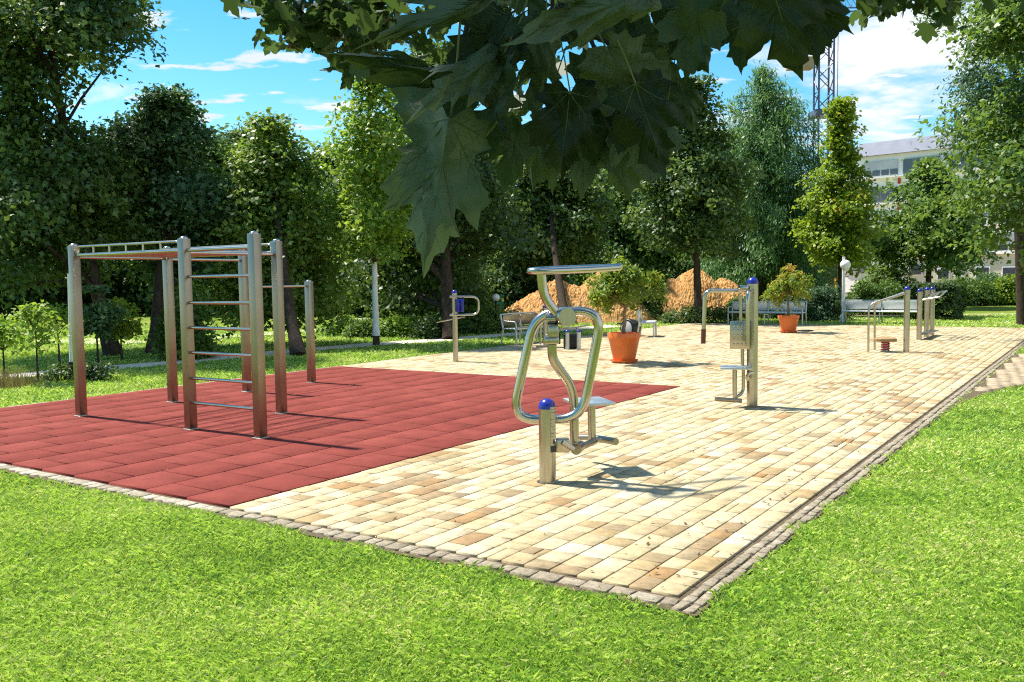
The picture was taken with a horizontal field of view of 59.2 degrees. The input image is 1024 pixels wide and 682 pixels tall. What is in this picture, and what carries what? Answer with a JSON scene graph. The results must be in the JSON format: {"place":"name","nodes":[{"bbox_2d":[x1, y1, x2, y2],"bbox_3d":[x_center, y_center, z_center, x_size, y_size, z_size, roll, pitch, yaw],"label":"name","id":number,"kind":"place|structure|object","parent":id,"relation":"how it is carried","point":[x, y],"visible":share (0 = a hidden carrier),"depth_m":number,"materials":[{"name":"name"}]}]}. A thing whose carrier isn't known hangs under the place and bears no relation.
{"place":"outdoors","nodes":[
{"label":"outdoors","id":0,"kind":"place"},
{"bbox_2d":[33,330,320,343],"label":"path","id":1,"kind":"structure","parent":0,"point":[143,340],"depth_m":25.98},
{"bbox_2d":[1,325,614,378],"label":"path","id":2,"kind":"structure","parent":0,"point":[149,364],"depth_m":22.33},
{"bbox_2d":[0,366,679,507],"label":"rubber paving","id":3,"kind":"structure","parent":0,"point":[371,418],"depth_m":9.81,"materials":[{"name":"red rubber"}]},
{"bbox_2d":[68,231,315,438],"bbox_3d":[-2.893,-0.206,11.695,3.390,2.158,4.028,2,5,33],"label":"climbing frame","id":4,"kind":"object","parent":3,"relation":"on","point":[251,327],"visible":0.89,"depth_m":10.81,"materials":[{"name":"metal"}]},
{"bbox_2d":[0,300,1023,681],"bbox_3d":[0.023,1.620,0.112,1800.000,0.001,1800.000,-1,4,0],"label":"ground","id":5,"kind":"structure","parent":0,"point":[966,310],"depth_m":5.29,"materials":[{"name":"green plant"}]},
{"bbox_2d":[0,314,33,375],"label":"sapling","id":6,"kind":"object","parent":5,"relation":"on","point":[10,334],"visible":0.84,"depth_m":15.50,"materials":[{"name":"green plant"}]},
{"bbox_2d":[0,364,66,391],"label":"grass tuft","id":7,"kind":"object","parent":5,"relation":"on","point":[15,380],"visible":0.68,"depth_m":14.33,"materials":[{"name":"green plant"}]},
{"bbox_2d":[0,202,67,319],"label":"background tree","id":8,"kind":"object","parent":5,"relation":"on","point":[30,294],"visible":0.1,"depth_m":42.49,"materials":[{"name":"green plant"}]},
{"bbox_2d":[1,299,69,383],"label":"sapling","id":9,"kind":"object","parent":5,"relation":"on","point":[29,312],"visible":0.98,"depth_m":14.67,"materials":[{"name":"green plant"}]},
{"bbox_2d":[33,361,73,381],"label":"shrub","id":10,"kind":"object","parent":5,"relation":"on","point":[62,372],"visible":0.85,"depth_m":15.06,"materials":[{"name":"green plant"}]},
{"bbox_2d":[29,301,84,363],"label":"sapling","id":11,"kind":"object","parent":5,"relation":"on","point":[60,314],"visible":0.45,"depth_m":17.63,"materials":[{"name":"green plant"}]},
{"bbox_2d":[1,140,116,312],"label":"background tree","id":12,"kind":"object","parent":5,"relation":"on","point":[58,295],"depth_m":46.56,"materials":[{"name":"green plant"}]},
{"bbox_2d":[2,292,119,313],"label":"background tree","id":13,"kind":"object","parent":5,"relation":"on","point":[67,299],"visible":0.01,"depth_m":50.54,"materials":[{"name":"green plant"}]},
{"bbox_2d":[67,274,72,375],"bbox_3d":[-7.600,-0.246,15.498,0.142,1.824,0.140,-1,4,0],"label":"marker pole","id":14,"kind":"object","parent":5,"relation":"on","point":[70,342],"visible":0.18,"depth_m":15.47,"materials":[{"name":"white paint"}]},
{"bbox_2d":[68,359,120,381],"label":"shrub","id":15,"kind":"object","parent":5,"relation":"on","point":[101,372],"visible":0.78,"depth_m":15.11,"materials":[{"name":"green plant"}]},
{"bbox_2d":[0,0,194,355],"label":"maple tree","id":16,"kind":"object","parent":5,"relation":"on","point":[58,194],"visible":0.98,"depth_m":19.34,"materials":[{"name":"green plant"}]},
{"bbox_2d":[82,283,129,362],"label":"sapling","id":17,"kind":"object","parent":5,"relation":"on","point":[95,322],"visible":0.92,"depth_m":18.21,"materials":[{"name":"green plant"}]},
{"bbox_2d":[36,190,175,314],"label":"background tree","id":18,"kind":"object","parent":5,"relation":"on","point":[121,290],"visible":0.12,"depth_m":46.35,"materials":[{"name":"green plant"}]},
{"bbox_2d":[103,296,150,360],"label":"sapling","id":19,"kind":"object","parent":5,"relation":"on","point":[128,332],"visible":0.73,"depth_m":18.75,"materials":[{"name":"green plant"}]},
{"bbox_2d":[79,81,267,353],"bbox_3d":[-8.755,-3.036,22.480,5.694,6.671,3.685,3,5,42],"label":"maple tree","id":20,"kind":"object","parent":5,"relation":"on","point":[179,198],"visible":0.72,"depth_m":21.60,"materials":[{"name":"green plant"}]},
{"bbox_2d":[116,135,250,316],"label":"background tree","id":21,"kind":"object","parent":5,"relation":"on","point":[145,303],"visible":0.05,"depth_m":45.81,"materials":[{"name":"green plant"}]},
{"bbox_2d":[143,279,225,360],"bbox_3d":[-7.010,-0.494,19.268,1.596,1.808,1.532,-1,4,0],"label":"shrub","id":22,"kind":"object","parent":5,"relation":"on","point":[203,341],"visible":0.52,"depth_m":19.11,"materials":[{"name":"green plant"}]},
{"bbox_2d":[190,123,290,312],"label":"background tree","id":23,"kind":"object","parent":5,"relation":"on","point":[233,135],"visible":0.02,"depth_m":48.33,"materials":[{"name":"green plant"}]},
{"bbox_2d":[176,107,371,355],"bbox_3d":[-5.972,-2.762,22.659,5.410,6.142,5.215,1,4,25],"label":"linden tree","id":24,"kind":"object","parent":5,"relation":"on","point":[283,219],"visible":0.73,"depth_m":22.06,"materials":[{"name":"green plant"}]},
{"bbox_2d":[269,142,369,314],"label":"background tree","id":25,"kind":"object","parent":5,"relation":"on","point":[324,159],"visible":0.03,"depth_m":44.60,"materials":[{"name":"green plant"}]},
{"bbox_2d":[316,314,368,336],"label":"shrub","id":26,"kind":"object","parent":5,"relation":"on","point":[337,331],"visible":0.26,"depth_m":26.55,"materials":[{"name":"green plant"}]},
{"bbox_2d":[302,159,391,315],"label":"background tree","id":27,"kind":"object","parent":5,"relation":"on","point":[334,190],"visible":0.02,"depth_m":42.12,"materials":[{"name":"green plant"}]},
{"bbox_2d":[341,315,383,337],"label":"shrub","id":28,"kind":"object","parent":5,"relation":"on","point":[357,329],"visible":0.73,"depth_m":25.58,"materials":[{"name":"green plant"}]},
{"bbox_2d":[308,75,418,344],"bbox_3d":[-3.269,-3.466,22.595,3.739,7.189,3.942,-3,4,-28],"label":"young maple","id":29,"kind":"object","parent":5,"relation":"on","point":[375,226],"visible":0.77,"depth_m":21.83,"materials":[{"name":"green plant"}]},
{"bbox_2d":[369,311,410,337],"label":"shrub","id":30,"kind":"object","parent":5,"relation":"on","point":[389,328],"visible":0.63,"depth_m":25.73,"materials":[{"name":"green plant"}]},
{"bbox_2d":[395,314,423,336],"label":"shrub","id":31,"kind":"object","parent":5,"relation":"on","point":[411,323],"visible":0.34,"depth_m":25.64,"materials":[{"name":"green plant"}]},
{"bbox_2d":[329,112,518,324],"bbox_3d":[-3.213,-4.019,30.497,6.847,7.971,7.870,-1,4,0],"label":"maple tree","id":32,"kind":"object","parent":5,"relation":"on","point":[382,273],"visible":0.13,"depth_m":29.84,"materials":[{"name":"green plant"}]},
{"bbox_2d":[403,309,445,338],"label":"shrub","id":33,"kind":"object","parent":5,"relation":"on","point":[425,327],"visible":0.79,"depth_m":24.79,"materials":[{"name":"green plant"}]},
{"bbox_2d":[327,37,550,338],"bbox_3d":[-2.017,-4.697,27.572,6.769,9.226,7.099,-1,4,0],"label":"maple tree","id":34,"kind":"object","parent":5,"relation":"on","point":[444,268],"visible":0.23,"depth_m":26.81,"materials":[{"name":"green plant"}]},
{"bbox_2d":[457,304,500,334],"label":"shrub","id":35,"kind":"object","parent":5,"relation":"on","point":[467,324],"visible":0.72,"depth_m":26.51,"materials":[{"name":"green plant"}]},
{"bbox_2d":[472,299,519,332],"bbox_3d":[-0.662,-0.750,27.390,1.856,1.030,1.456,-1,4,0],"label":"shrub","id":36,"kind":"object","parent":5,"relation":"on","point":[493,312],"visible":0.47,"depth_m":27.17,"materials":[{"name":"green plant"}]},
{"bbox_2d":[492,294,499,332],"bbox_3d":[-0.479,-0.836,27.207,0.230,1.186,0.230,-1,4,0],"label":"lamp post","id":37,"kind":"object","parent":5,"relation":"on","point":[495,297],"visible":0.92,"depth_m":27.14,"materials":[{"name":"black plastic"}]},
{"bbox_2d":[494,295,504,309],"bbox_3d":[-0.526,-1.468,37.989,0.445,0.960,0.360,-1,4,0],"label":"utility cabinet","id":38,"kind":"object","parent":5,"relation":"on","point":[500,303],"visible":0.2,"depth_m":37.83,"materials":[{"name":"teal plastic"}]},
{"bbox_2d":[485,286,537,312],"bbox_3d":[0.083,-1.796,39.969,4.951,1.367,1.560,-1,4,0],"label":"hedge","id":39,"kind":"object","parent":5,"relation":"on","point":[534,290],"visible":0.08,"depth_m":39.61,"materials":[{"name":"green plant"}]},
{"bbox_2d":[0,323,1023,615],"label":"kerb","id":40,"kind":"structure","parent":5,"relation":"on","point":[696,599],"depth_m":5.68,"materials":[{"name":"grey concrete"}]},
{"bbox_2d":[500,311,542,344],"bbox_3d":[0.365,-0.333,22.537,0.519,0.752,1.648,2,5,34],"label":"park bench","id":41,"kind":"object","parent":5,"relation":"on","point":[509,319],"visible":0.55,"depth_m":22.35,"materials":[{"name":"metal"}]},
{"bbox_2d":[460,203,596,312],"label":"maple tree","id":42,"kind":"object","parent":5,"relation":"on","point":[519,282],"visible":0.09,"depth_m":37.51,"materials":[{"name":"green plant"}]},
{"bbox_2d":[477,155,625,306],"bbox_3d":[1.374,-4.782,35.877,6.498,8.210,10.866,-1,4,0],"label":"maple tree","id":43,"kind":"object","parent":5,"relation":"on","point":[570,225],"visible":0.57,"depth_m":35.41,"materials":[{"name":"green plant"}]},
{"bbox_2d":[502,272,655,324],"bbox_3d":[2.235,-1.662,33.167,5.837,1.975,3.400,-1,4,0],"label":"soil heap","id":44,"kind":"object","parent":5,"relation":"on","point":[575,295],"visible":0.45,"depth_m":32.35,"materials":[{"name":"orange soil"}]},
{"bbox_2d":[220,0,1023,278],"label":"maple tree","id":45,"kind":"object","parent":5,"relation":"on","point":[625,105],"visible":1,"depth_m":0.80,"materials":[{"name":"green plant"}]},
{"bbox_2d":[566,168,692,292],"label":"willow tree","id":46,"kind":"object","parent":5,"relation":"on","point":[625,243],"visible":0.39,"depth_m":47.43,"materials":[{"name":"green plant"}]},
{"bbox_2d":[630,289,668,319],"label":"shrub","id":47,"kind":"object","parent":5,"relation":"on","point":[654,307],"visible":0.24,"depth_m":32.67,"materials":[{"name":"green plant"}]},
{"bbox_2d":[631,182,681,292],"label":"poplar tree","id":48,"kind":"object","parent":5,"relation":"on","point":[646,216],"visible":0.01,"depth_m":57.33,"materials":[{"name":"green plant"}]},
{"bbox_2d":[618,70,776,322],"bbox_3d":[6.357,-4.903,31.206,4.985,8.661,4.812,-3,5,-30],"label":"pear tree","id":49,"kind":"object","parent":5,"relation":"on","point":[698,192],"visible":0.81,"depth_m":30.58,"materials":[{"name":"green plant"}]},
{"bbox_2d":[656,301,742,323],"bbox_3d":[6.435,-1.014,31.033,2.950,0.864,1.504,-1,4,0],"label":"shrub","id":50,"kind":"object","parent":5,"relation":"on","point":[687,314],"visible":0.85,"depth_m":30.78,"materials":[{"name":"green plant"}]},
{"bbox_2d":[655,269,765,319],"bbox_3d":[7.369,-1.855,34.962,4.470,1.969,3.800,-1,4,0],"label":"soil heap","id":51,"kind":"object","parent":5,"relation":"on","point":[680,291],"visible":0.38,"depth_m":34.09,"materials":[{"name":"orange soil"}]},
{"bbox_2d":[654,151,807,289],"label":"linden tree","id":52,"kind":"object","parent":5,"relation":"on","point":[678,272],"visible":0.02,"depth_m":50.29,"materials":[{"name":"green plant"}]},
{"bbox_2d":[724,295,759,318],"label":"shrub","id":53,"kind":"object","parent":5,"relation":"on","point":[729,301],"visible":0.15,"depth_m":33.36,"materials":[{"name":"green plant"}]},
{"bbox_2d":[665,59,837,300],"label":"feathery conifer","id":54,"kind":"object","parent":5,"relation":"on","point":[768,255],"visible":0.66,"depth_m":40.20,"materials":[{"name":"green plant"}]},
{"bbox_2d":[759,286,810,318],"bbox_3d":[10.348,-1.521,33.387,2.498,1.433,2.063,-1,4,0],"label":"shrub","id":55,"kind":"object","parent":5,"relation":"on","point":[761,315],"visible":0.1,"depth_m":33.09,"materials":[{"name":"green plant"}]},
{"bbox_2d":[790,223,846,293],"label":"background tree","id":56,"kind":"object","parent":5,"relation":"on","point":[831,276],"visible":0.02,"depth_m":61.35,"materials":[{"name":"green plant"}]},
{"bbox_2d":[790,283,859,321],"bbox_3d":[10.839,-1.365,31.599,2.503,1.354,2.032,-1,4,0],"label":"shrub","id":57,"kind":"object","parent":5,"relation":"on","point":[824,304],"visible":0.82,"depth_m":31.19,"materials":[{"name":"green plant"}]},
{"bbox_2d":[785,94,892,296],"bbox_3d":[12.470,-5.088,34.177,3.880,8.386,3.635,-1,4,0],"label":"young maple","id":58,"kind":"object","parent":5,"relation":"on","point":[842,211],"visible":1,"depth_m":33.80,"materials":[{"name":"green plant"}]},
{"bbox_2d":[840,257,850,322],"bbox_3d":[11.007,-1.688,29.805,0.340,2.207,0.418,-1,4,0],"label":"lamp post","id":59,"kind":"object","parent":5,"relation":"on","point":[845,265],"visible":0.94,"depth_m":29.85,"materials":[{"name":"white metal"}]},
{"bbox_2d":[841,300,916,323],"bbox_3d":[11.895,-0.945,29.044,2.348,0.752,0.519,2,5,34],"label":"park bench","id":60,"kind":"object","parent":5,"relation":"on","point":[865,304],"visible":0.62,"depth_m":29.17,"materials":[{"name":"metal"}]},
{"bbox_2d":[845,274,922,314],"bbox_3d":[14.730,-1.854,35.868,3.718,1.634,2.495,-1,4,0],"label":"shrub","id":61,"kind":"object","parent":5,"relation":"on","point":[864,290],"visible":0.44,"depth_m":35.59,"materials":[{"name":"green plant"}]},
{"bbox_2d":[848,264,919,299],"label":"shrub","id":62,"kind":"object","parent":5,"relation":"on","point":[876,277],"visible":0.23,"depth_m":42.67,"materials":[{"name":"green plant"}]},
{"bbox_2d":[863,155,1005,281],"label":"spreading tree","id":63,"kind":"object","parent":5,"relation":"on","point":[918,238],"visible":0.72,"depth_m":39.84,"materials":[{"name":"green plant"}]},
{"bbox_2d":[903,281,968,320],"bbox_3d":[14.794,-1.427,31.491,1.889,1.382,2.405,2,5,34],"label":"hedge","id":64,"kind":"object","parent":5,"relation":"on","point":[956,293],"visible":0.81,"depth_m":30.73,"materials":[{"name":"green plant"}]},
{"bbox_2d":[900,0,1023,293],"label":"maple tree","id":65,"kind":"object","parent":5,"relation":"on","point":[1002,179],"visible":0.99,"depth_m":19.31,"materials":[{"name":"green plant"}]},
{"bbox_2d":[908,0,1023,324],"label":"locust tree","id":66,"kind":"object","parent":5,"relation":"on","point":[968,83],"visible":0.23,"depth_m":26.67,"materials":[{"name":"green plant"}]},
{"bbox_2d":[934,270,998,306],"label":"shrub","id":67,"kind":"object","parent":5,"relation":"on","point":[977,291],"visible":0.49,"depth_m":43.48,"materials":[{"name":"green plant"}]},
{"bbox_2d":[968,272,1014,304],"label":"shrub","id":68,"kind":"object","parent":5,"relation":"on","point":[993,277],"visible":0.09,"depth_m":44.67,"materials":[{"name":"green plant"}]},
{"bbox_2d":[985,273,1015,305],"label":"shrub","id":69,"kind":"object","parent":5,"relation":"on","point":[1007,293],"visible":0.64,"depth_m":43.59,"materials":[{"name":"green plant"}]},
{"bbox_2d":[1,0,1023,216],"label":"sky","id":70,"kind":"structure","parent":0,"point":[893,73],"materials":[{"name":"blue"}]},
{"bbox_2d":[230,323,1023,597],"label":"paving","id":71,"kind":"structure","parent":0,"point":[597,507],"depth_m":7.91,"materials":[{"name":"beige brick"}]},
{"bbox_2d":[437,290,479,361],"bbox_3d":[-1.147,-0.291,17.654,1.054,1.417,0.343,2,5,32],"label":"massage post","id":72,"kind":"object","parent":71,"relation":"on","point":[457,305],"visible":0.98,"depth_m":17.50,"materials":[{"name":"metal"}]},
{"bbox_2d":[3,350,973,676],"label":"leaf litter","id":73,"kind":"object","parent":71,"relation":"on","point":[685,522],"visible":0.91,"depth_m":5.82,"materials":[{"name":"brown plant"}]},
{"bbox_2d":[536,305,560,347],"bbox_3d":[0.838,-0.346,20.964,0.564,1.014,0.676,-1,4,0],"label":"exercise machine","id":74,"kind":"object","parent":71,"relation":"on","point":[544,332],"visible":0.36,"depth_m":20.92,"materials":[{"name":"metal"}]},
{"bbox_2d":[512,264,622,483],"bbox_3d":[0.541,0.238,7.350,0.620,1.735,1.004,3,5,43],"label":"chest press","id":75,"kind":"object","parent":71,"relation":"on","point":[547,419],"visible":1,"depth_m":7.09,"materials":[{"name":"metal"}]},
{"bbox_2d":[560,324,588,349],"bbox_3d":[1.493,-0.094,20.811,0.699,0.513,1.502,-1,4,0],"label":"pedal trainer","id":76,"kind":"object","parent":71,"relation":"on","point":[571,341],"visible":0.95,"depth_m":20.29,"materials":[{"name":"metal"}]},
{"bbox_2d":[583,255,669,362],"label":"potted tree","id":77,"kind":"object","parent":71,"relation":"on","point":[613,287],"visible":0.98,"depth_m":16.64,"materials":[{"name":"green plant"}]},
{"bbox_2d":[617,319,639,331],"bbox_3d":[3.214,-0.358,24.662,0.592,0.500,0.533,1,4,19],"label":"trash can","id":78,"kind":"object","parent":71,"relation":"on","point":[631,325],"visible":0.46,"depth_m":24.45,"materials":[{"name":"black plastic"}]},
{"bbox_2d":[636,308,656,336],"bbox_3d":[3.629,-0.499,24.274,0.519,0.752,0.748,0,4,14],"label":"park bench","id":79,"kind":"object","parent":71,"relation":"on","point":[641,322],"visible":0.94,"depth_m":23.98,"materials":[{"name":"metal"}]},
{"bbox_2d":[701,277,758,406],"bbox_3d":[2.669,0.030,10.931,0.680,1.597,0.480,-1,4,0],"label":"leg press","id":80,"kind":"object","parent":71,"relation":"on","point":[743,335],"visible":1,"depth_m":10.95,"materials":[{"name":"metal"}]},
{"bbox_2d":[727,301,806,324],"bbox_3d":[8.332,-0.926,29.487,2.498,0.752,0.519,2,5,34],"label":"park bench","id":81,"kind":"object","parent":71,"relation":"on","point":[763,305],"visible":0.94,"depth_m":29.44,"materials":[{"name":"metal"}]},
{"bbox_2d":[759,263,816,332],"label":"potted tree","id":82,"kind":"object","parent":71,"relation":"on","point":[793,281],"visible":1,"depth_m":24.84,"materials":[{"name":"green plant"}]},
{"bbox_2d":[867,286,909,352],"bbox_3d":[7.738,-0.439,18.439,0.756,1.354,0.638,2,5,33],"label":"balance board","id":83,"kind":"object","parent":71,"relation":"on","point":[885,342],"visible":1,"depth_m":18.26,"materials":[{"name":"metal"}]},
{"bbox_2d":[916,287,946,339],"bbox_3d":[10.425,-0.698,22.310,0.470,1.262,2.012,2,5,32],"label":"stretching station","id":84,"kind":"object","parent":71,"relation":"on","point":[930,297],"visible":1,"depth_m":22.52,"materials":[{"name":"metal"}]},
{"bbox_2d":[828,244,907,291],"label":"annex building","id":85,"kind":"structure","parent":0,"point":[850,280],"depth_m":77.54,"materials":[{"name":"white paint"}]},
{"bbox_2d":[845,266,867,273],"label":"window","id":86,"kind":"structure","parent":85,"relation":"in","point":[862,270],"depth_m":77.05,"materials":[{"name":"white paint"}]},
{"bbox_2d":[848,313,1014,315],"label":"path","id":87,"kind":"structure","parent":0,"point":[902,314],"depth_m":34.92,"materials":[{"name":"grey concrete"}]},
{"bbox_2d":[908,250,1014,282],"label":"building","id":88,"kind":"structure","parent":0,"point":[919,275],"depth_m":68.18,"materials":[{"name":"white paint"}]},
{"bbox_2d":[908,265,922,275],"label":"window","id":89,"kind":"structure","parent":88,"relation":"in","point":[918,272],"depth_m":72.19,"materials":[{"name":"white paint"}]},
{"bbox_2d":[937,268,949,279],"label":"window","id":90,"kind":"structure","parent":88,"relation":"in","point":[947,274],"depth_m":70.55,"materials":[{"name":"white paint"}]},
{"bbox_2d":[975,266,989,280],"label":"window","id":91,"kind":"structure","parent":88,"relation":"in","point":[987,268],"depth_m":68.18,"materials":[{"name":"white paint"}]},
{"bbox_2d":[1002,266,1014,275],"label":"window","id":92,"kind":"structure","parent":88,"relation":"in","point":[1007,269],"depth_m":66.90,"materials":[{"name":"white paint"}]},
{"bbox_2d":[936,354,1022,418],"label":"gravel path","id":93,"kind":"structure","parent":0,"point":[970,394],"depth_m":12.72,"materials":[{"name":"beige gravel"}]},
{"bbox_2d":[975,354,1023,390],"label":"path bricks","id":94,"kind":"object","parent":93,"relation":"attached to","point":[1011,374],"visible":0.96,"depth_m":13.81,"materials":[{"name":"beige brick"}]},
{"label":"yard","id":95,"kind":"structure","parent":0,"visible":0},
{"bbox_2d":[786,0,860,291],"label":"tower crane","id":96,"kind":"object","parent":95,"relation":"on","point":[809,65],"visible":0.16,"depth_m":76.33,"materials":[{"name":"blue paint"}]},
{"bbox_2d":[856,134,1014,250],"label":"apartment block","id":97,"kind":"structure","parent":95,"relation":"on","point":[883,158],"depth_m":100.91,"materials":[{"name":"white paint"}]},
{"bbox_2d":[864,159,897,177],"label":"window","id":98,"kind":"structure","parent":97,"relation":"in","point":[888,167],"depth_m":101.82,"materials":[{"name":"grey glass"}]},
{"bbox_2d":[869,213,895,228],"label":"window","id":99,"kind":"structure","parent":97,"relation":"in","point":[882,213],"depth_m":102.37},
{"bbox_2d":[868,186,897,203],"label":"window","id":100,"kind":"structure","parent":97,"relation":"in","point":[882,196],"depth_m":102.00,"materials":[{"name":"grey glass"}]},
{"bbox_2d":[903,155,939,174],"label":"window","id":101,"kind":"structure","parent":97,"relation":"in","point":[908,162],"depth_m":99.68,"materials":[{"name":"grey glass"}]},
{"bbox_2d":[945,153,981,169],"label":"window","id":102,"kind":"structure","parent":97,"relation":"in","point":[962,162],"depth_m":95.98,"materials":[{"name":"grey glass"}]},
{"bbox_2d":[988,234,1014,250],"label":"window","id":103,"kind":"structure","parent":97,"relation":"in","point":[1012,235],"depth_m":93.38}
]}

